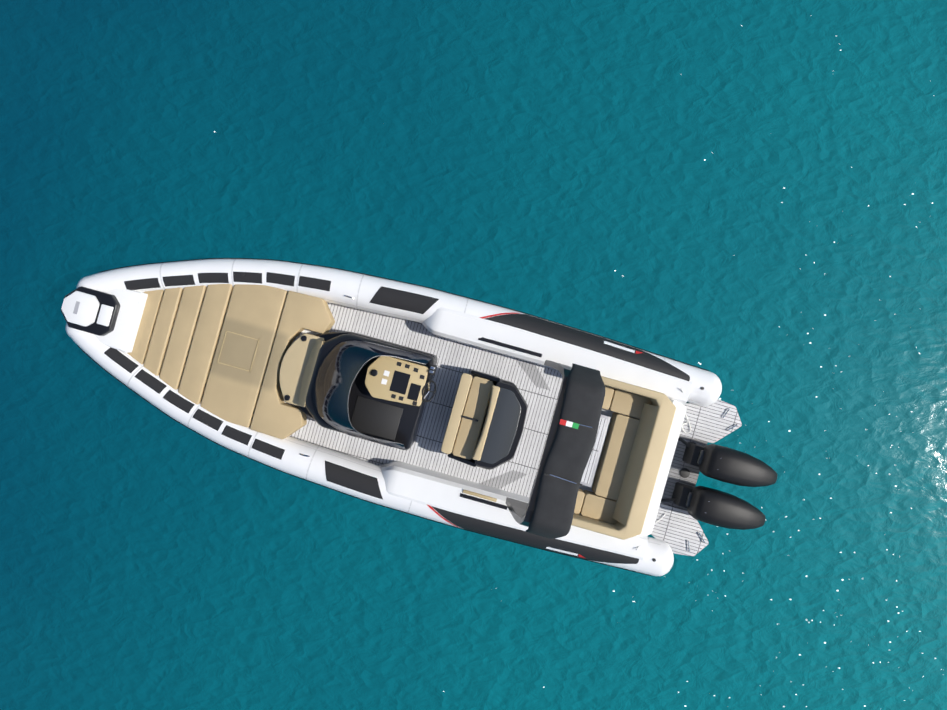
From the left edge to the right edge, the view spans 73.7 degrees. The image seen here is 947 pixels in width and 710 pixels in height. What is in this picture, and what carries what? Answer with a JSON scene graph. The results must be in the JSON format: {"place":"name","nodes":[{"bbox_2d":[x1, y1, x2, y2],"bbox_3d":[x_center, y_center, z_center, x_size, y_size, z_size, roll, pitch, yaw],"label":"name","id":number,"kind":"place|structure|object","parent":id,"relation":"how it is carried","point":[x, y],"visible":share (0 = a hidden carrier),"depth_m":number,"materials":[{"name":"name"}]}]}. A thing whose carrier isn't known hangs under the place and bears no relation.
{"place":"outdoors","nodes":[
{"label":"outdoors","id":0,"kind":"place"},
{"bbox_2d":[0,0,946,709],"bbox_3d":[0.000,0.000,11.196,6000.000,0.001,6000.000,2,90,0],"label":"sea","id":1,"kind":"structure","parent":0,"point":[744,202],"depth_m":11.20,"materials":[{"name":"liquid"}]},
{"bbox_3d":[-1.583,0.565,11.277,10.050,0.739,3.194,16,90,0],"label":"hull","id":2,"kind":"object","parent":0,"visible":0},
{"bbox_2d":[66,259,721,575],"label":"rib tubes","id":3,"kind":"object","parent":2,"relation":"attached to","point":[292,461],"visible":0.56,"depth_m":10.26},
{"bbox_2d":[61,286,147,352],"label":"bow deck","id":4,"kind":"structure","parent":3,"relation":"attached to","point":[111,318],"depth_m":10.00,"materials":[{"name":"white plastic"}]},
{"bbox_2d":[78,258,708,575],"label":"rubbing strips","id":5,"kind":"object","parent":3,"relation":"attached to","point":[348,477],"visible":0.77,"depth_m":10.29,"materials":[{"name":"black rubber"}]},
{"bbox_2d":[299,295,690,549],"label":"cleat ropes","id":6,"kind":"object","parent":3,"relation":"attached to","point":[682,429],"visible":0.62,"depth_m":10.79,"materials":[{"name":"silver metal"}]},
{"bbox_2d":[290,302,561,497],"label":"deck","id":7,"kind":"structure","parent":2,"relation":"on","point":[456,361],"depth_m":10.78,"materials":[{"name":"grey wood"}]},
{"bbox_2d":[128,284,334,438],"bbox_3d":[-4.073,-0.135,10.561,3.194,0.671,2.460,16,90,0],"label":"sun pad","id":8,"kind":"object","parent":7,"relation":"on","point":[219,350],"visible":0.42,"depth_m":10.24,"materials":[{"name":"beige"}]},
{"bbox_2d":[296,331,437,449],"bbox_3d":[-1.823,0.497,10.029,2.410,1.734,1.600,16,90,0],"label":"console","id":9,"kind":"object","parent":7,"relation":"on","point":[369,388],"visible":0.98,"depth_m":9.73,"materials":[{"name":"black plastic"}]},
{"bbox_2d":[279,333,324,406],"bbox_3d":[-2.800,0.223,10.143,0.620,0.506,1.160,16,90,0],"label":"front console seat","id":10,"kind":"object","parent":9,"relation":"attached to","point":[298,363],"visible":0.96,"depth_m":10.16,"materials":[{"name":"beige leather"}]},
{"bbox_2d":[441,370,527,469],"bbox_3d":[0.212,1.069,10.366,1.178,1.060,1.460,16,90,0],"label":"helm seat","id":11,"kind":"object","parent":7,"relation":"on","point":[501,430],"visible":0.96,"depth_m":9.97,"materials":[{"name":"beige"}]},
{"bbox_2d":[479,470,526,488],"bbox_3d":[0.512,2.144,10.779,0.835,0.014,0.218,-22,90,0],"label":"deck inlay","id":12,"kind":"object","parent":7,"relation":"on","point":[502,480],"visible":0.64,"depth_m":10.77,"materials":[{"name":"grey wood"}]},
{"bbox_2d":[515,358,550,390],"bbox_3d":[1.028,0.307,10.779,0.218,0.014,0.835,-37,90,0],"label":"deck inlay","id":13,"kind":"object","parent":7,"relation":"on","point":[531,370],"visible":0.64,"depth_m":10.77,"materials":[{"name":"grey wood"}]},
{"bbox_2d":[380,307,692,559],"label":"gunwales","id":14,"kind":"object","parent":7,"relation":"on","point":[431,488],"visible":0.58,"depth_m":10.30,"materials":[{"name":"white plastic"}]},
{"bbox_2d":[506,360,605,538],"bbox_3d":[1.200,1.346,9.352,0.730,2.008,2.480,16,90,0],"label":"bimini arch","id":15,"kind":"object","parent":14,"relation":"on","point":[547,510],"visible":1,"depth_m":8.41,"materials":[{"name":"black"}]},
{"bbox_2d":[571,376,686,539],"bbox_3d":[2.461,1.701,10.446,1.650,1.000,2.400,16,90,0],"label":"aft sofa","id":16,"kind":"object","parent":7,"relation":"on","point":[623,481],"visible":0.85,"depth_m":10.29,"materials":[{"name":"beige"}]},
{"bbox_2d":[651,399,741,555],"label":"swim platform","id":17,"kind":"structure","parent":2,"relation":"on","point":[677,529],"depth_m":10.84,"materials":[{"name":"grey plastic"}]},
{"bbox_2d":[661,482,765,529],"bbox_3d":[3.965,2.497,10.936,1.724,1.720,0.560,16,90,0],"label":"engine","id":18,"kind":"object","parent":17,"relation":"attached to","point":[712,506],"visible":1,"depth_m":10.14,"materials":[{"name":"plastic"},{"name":"metal"}]},
{"bbox_2d":[678,437,776,486],"bbox_3d":[4.159,1.804,10.936,1.724,1.720,0.560,16,90,0],"label":"engine","id":19,"kind":"object","parent":17,"relation":"attached to","point":[727,465],"visible":0.98,"depth_m":10.14,"materials":[{"name":"plastic"},{"name":"metal"}]}
]}

